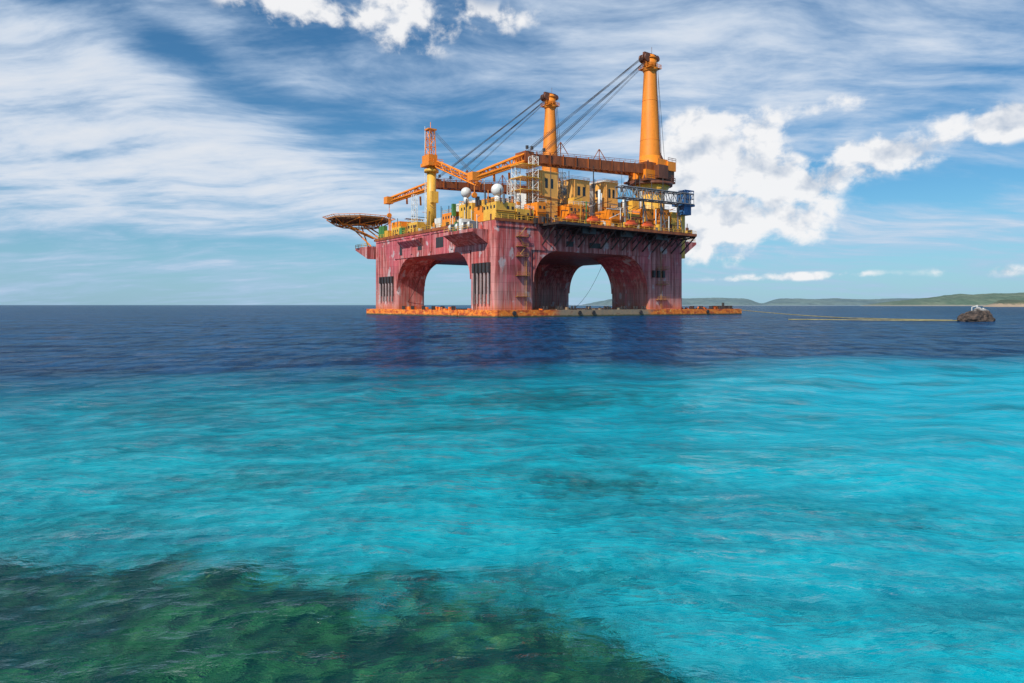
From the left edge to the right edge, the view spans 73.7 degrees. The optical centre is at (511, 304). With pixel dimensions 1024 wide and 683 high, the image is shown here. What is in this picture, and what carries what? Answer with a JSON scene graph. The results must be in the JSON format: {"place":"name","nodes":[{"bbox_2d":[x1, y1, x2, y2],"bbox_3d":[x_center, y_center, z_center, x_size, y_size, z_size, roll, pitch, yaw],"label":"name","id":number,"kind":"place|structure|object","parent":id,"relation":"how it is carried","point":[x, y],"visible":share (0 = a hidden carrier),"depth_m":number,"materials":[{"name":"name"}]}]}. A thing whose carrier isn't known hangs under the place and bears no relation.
{"place":"outdoors","nodes":[
{"label":"outdoors","id":0,"kind":"place"},
{"bbox_2d":[0,305,1023,682],"bbox_3d":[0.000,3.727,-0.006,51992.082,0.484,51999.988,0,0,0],"label":"sea water","id":1,"kind":"structure","parent":0,"point":[272,493],"depth_m":13.29,"materials":[{"name":"blue liquid"}]},
{"bbox_2d":[366,306,741,317],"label":"pontoons","id":2,"kind":"object","parent":1,"relation":"in","point":[550,312],"visible":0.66,"depth_m":229.87,"materials":[{"name":"orange metal"}]},
{"bbox_2d":[355,220,695,309],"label":"hull and columns","id":3,"kind":"object","parent":2,"relation":"on","point":[551,268],"visible":0.81,"depth_m":242.83,"materials":[{"name":"red metal"}]},
{"bbox_2d":[323,213,394,246],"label":"helideck truss","id":4,"kind":"object","parent":3,"relation":"on","point":[364,225],"visible":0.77,"depth_m":271.26,"materials":[{"name":"brown metal"}]},
{"bbox_2d":[327,215,388,224],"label":"helideck","id":5,"kind":"object","parent":4,"relation":"on","point":[344,219],"visible":0.81,"depth_m":270.18,"materials":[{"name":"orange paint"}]},
{"bbox_2d":[424,166,438,228],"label":"pedestal crane column","id":6,"kind":"structure","parent":3,"relation":"on","point":[432,192],"depth_m":242.44,"materials":[{"name":"yellow metal"}]},
{"bbox_2d":[420,122,481,186],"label":"pedestal crane house","id":7,"kind":"structure","parent":6,"relation":"on","point":[429,159],"depth_m":241.35,"materials":[{"name":"orange metal"}]},
{"bbox_2d":[431,130,471,171],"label":"pedestal crane cables","id":8,"kind":"object","parent":7,"relation":"attached to","point":[450,151],"visible":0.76,"depth_m":236.33,"materials":[{"name":"grey metal"}]},
{"bbox_2d":[380,272,488,303],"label":"column fender pipes","id":9,"kind":"object","parent":3,"relation":"attached to","point":[484,287],"depth_m":209.34,"materials":[{"name":"metal"}]},
{"bbox_2d":[379,201,586,237],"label":"green deck equipment","id":10,"kind":"object","parent":3,"relation":"on","point":[382,229],"visible":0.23,"depth_m":251.54,"materials":[{"name":"paint"}]},
{"bbox_2d":[408,266,600,306],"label":"hanging lines","id":11,"kind":"object","parent":3,"relation":"hanging from","point":[576,306],"visible":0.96,"depth_m":271.61,"materials":[{"name":"metal"}]},
{"bbox_2d":[379,237,664,309],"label":"chain fairleads","id":12,"kind":"object","parent":3,"relation":"on","point":[479,268],"visible":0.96,"depth_m":220.80,"materials":[{"name":"metal"}]},
{"bbox_2d":[355,213,691,247],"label":"handrails","id":13,"kind":"object","parent":3,"relation":"on","point":[434,226],"visible":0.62,"depth_m":224.49,"materials":[{"name":"metal"}]},
{"bbox_2d":[374,217,696,241],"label":"deck edge coaming","id":14,"kind":"object","parent":3,"relation":"on","point":[528,221],"visible":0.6,"depth_m":230.57,"materials":[{"name":"paint"}]},
{"bbox_2d":[385,163,687,258],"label":"yellow deck equipment","id":15,"kind":"object","parent":3,"relation":"on","point":[502,206],"visible":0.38,"depth_m":220.26,"materials":[{"name":"paint"}]},
{"bbox_2d":[672,190,694,215],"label":"blue deck equipment","id":16,"kind":"object","parent":15,"relation":"on","point":[685,209],"visible":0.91,"depth_m":251.99,"materials":[{"name":"paint"}]},
{"bbox_2d":[393,156,691,234],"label":"deck equipment","id":17,"kind":"object","parent":3,"relation":"on","point":[466,191],"depth_m":220.14,"materials":[{"name":"yellow metal"}]},
{"bbox_2d":[516,227,668,309],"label":"column stairs","id":18,"kind":"structure","parent":3,"relation":"attached to","point":[526,275],"depth_m":208.99,"materials":[{"name":"metal"}]},
{"bbox_2d":[539,221,695,253],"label":"side deck","id":19,"kind":"structure","parent":3,"relation":"attached to","point":[583,229],"depth_m":225.86,"materials":[{"name":"metal"}]},
{"bbox_2d":[389,190,672,235],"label":"orange deck equipment","id":20,"kind":"object","parent":19,"relation":"on","point":[607,214],"visible":0.23,"depth_m":232.06,"materials":[{"name":"paint"}]},
{"bbox_2d":[393,190,688,235],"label":"deck equipment rusty","id":21,"kind":"object","parent":19,"relation":"on","point":[664,229],"visible":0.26,"depth_m":219.16,"materials":[{"name":"metal"}]},
{"bbox_2d":[560,210,653,226],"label":"lifeboat davits","id":22,"kind":"object","parent":19,"relation":"on","point":[600,214],"visible":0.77,"depth_m":220.31,"materials":[{"name":"metal"}]},
{"bbox_2d":[565,214,653,229],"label":"lifeboats","id":23,"kind":"object","parent":19,"relation":"on","point":[630,223],"visible":0.84,"depth_m":217.73,"materials":[{"name":"orange plastic"}]},
{"bbox_2d":[615,185,693,230],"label":"stowed lattice boom","id":24,"kind":"object","parent":19,"relation":"on","point":[642,199],"visible":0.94,"depth_m":240.54,"materials":[{"name":"blue metal"}]},
{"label":"main deck","id":25,"kind":"structure","parent":3,"relation":"on","visible":0},
{"bbox_2d":[525,170,618,222],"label":"hoist houses","id":26,"kind":"structure","parent":25,"relation":"on","point":[571,184],"depth_m":236.05,"materials":[{"name":"paint"}]},
{"bbox_2d":[527,167,616,182],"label":"hoist house rails","id":27,"kind":"object","parent":26,"relation":"on","point":[570,177],"visible":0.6,"depth_m":236.67,"materials":[{"name":"metal"}]},
{"bbox_2d":[531,178,614,220],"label":"hoist house windows","id":28,"kind":"structure","parent":26,"relation":"attached to","point":[578,188],"depth_m":237.37,"materials":[{"name":"glass"}]},
{"bbox_2d":[631,184,669,208],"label":"crane pedestal","id":29,"kind":"object","parent":25,"relation":"on","point":[660,187],"visible":0.23,"depth_m":254.69,"materials":[{"name":"yellow paint"}]},
{"bbox_2d":[624,51,675,187],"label":"crane machinery","id":30,"kind":"object","parent":29,"relation":"on","point":[663,175],"visible":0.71,"depth_m":255.69,"materials":[{"name":"metal"}]},
{"bbox_2d":[628,54,675,180],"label":"heavy lift crane tower","id":31,"kind":"structure","parent":30,"relation":"on","point":[649,142],"depth_m":257.10,"materials":[{"name":"orange metal"}]},
{"bbox_2d":[515,142,655,175],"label":"crane boom","id":32,"kind":"object","parent":31,"relation":"attached to","point":[599,165],"visible":0.91,"depth_m":238.68,"materials":[{"name":"paint"}]},
{"bbox_2d":[467,153,527,197],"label":"crane boom tip","id":33,"kind":"object","parent":32,"relation":"attached to","point":[473,176],"visible":0.9,"depth_m":215.90,"materials":[{"name":"orange paint"}]},
{"bbox_2d":[526,59,664,193],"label":"crane cables","id":34,"kind":"object","parent":31,"relation":"attached to","point":[569,129],"visible":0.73,"depth_m":240.45,"materials":[{"name":"metal"}]},
{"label":"crane pedestal","id":35,"kind":"object","parent":25,"relation":"on","visible":0},
{"bbox_2d":[540,92,560,180],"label":"crane machinery","id":36,"kind":"object","parent":35,"relation":"on","point":[545,95],"visible":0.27,"depth_m":306.41,"materials":[{"name":"metal"}]},
{"bbox_2d":[541,94,559,172],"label":"heavy lift crane tower","id":37,"kind":"structure","parent":36,"relation":"on","point":[550,106],"depth_m":305.85,"materials":[{"name":"orange metal"}]},
{"bbox_2d":[436,170,525,194],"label":"crane boom","id":38,"kind":"object","parent":37,"relation":"attached to","point":[449,185],"visible":0.5,"depth_m":280.97,"materials":[{"name":"paint"}]},
{"bbox_2d":[384,182,437,217],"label":"crane boom tip","id":39,"kind":"object","parent":38,"relation":"attached to","point":[388,200],"visible":0.88,"depth_m":264.28,"materials":[{"name":"orange paint"}]},
{"bbox_2d":[437,97,562,181],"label":"crane cables","id":40,"kind":"object","parent":37,"relation":"attached to","point":[474,158],"visible":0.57,"depth_m":291.76,"materials":[{"name":"metal"}]},
{"bbox_2d":[402,303,732,315],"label":"pontoon bollards","id":41,"kind":"object","parent":2,"relation":"on","point":[514,313],"visible":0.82,"depth_m":232.05,"materials":[{"name":"metal"}]},
{"bbox_2d":[743,310,956,320],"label":"floating mooring line","id":42,"kind":"object","parent":1,"relation":"on","point":[859,318],"visible":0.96,"depth_m":166.58,"materials":[{"name":"yellow plastic"}]},
{"bbox_2d":[957,305,995,321],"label":"rocky islet","id":43,"kind":"object","parent":1,"relation":"on","point":[977,314],"visible":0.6,"depth_m":152.94,"materials":[{"name":"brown stone"}]},
{"bbox_2d":[0,0,1023,304],"label":"sky","id":44,"kind":"structure","parent":0,"point":[153,152],"materials":[{"name":"blue"}]},
{"bbox_2d":[569,298,916,305],"bbox_3d":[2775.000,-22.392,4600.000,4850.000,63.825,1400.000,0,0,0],"label":"hills","id":45,"kind":"structure","parent":0,"point":[775,302],"depth_m":4058.33,"materials":[{"name":"green plant"}]},
{"bbox_2d":[862,292,1023,305],"bbox_3d":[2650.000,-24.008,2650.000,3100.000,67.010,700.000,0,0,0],"label":"headland","id":46,"kind":"structure","parent":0,"point":[968,299],"depth_m":2374.96,"materials":[{"name":"green plant"}]},
{"bbox_2d":[983,300,1023,306],"bbox_3d":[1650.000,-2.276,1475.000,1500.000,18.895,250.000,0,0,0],"label":"beach","id":47,"kind":"structure","parent":0,"point":[1009,303],"depth_m":1365.01,"materials":[{"name":"beige sand"}]}
]}

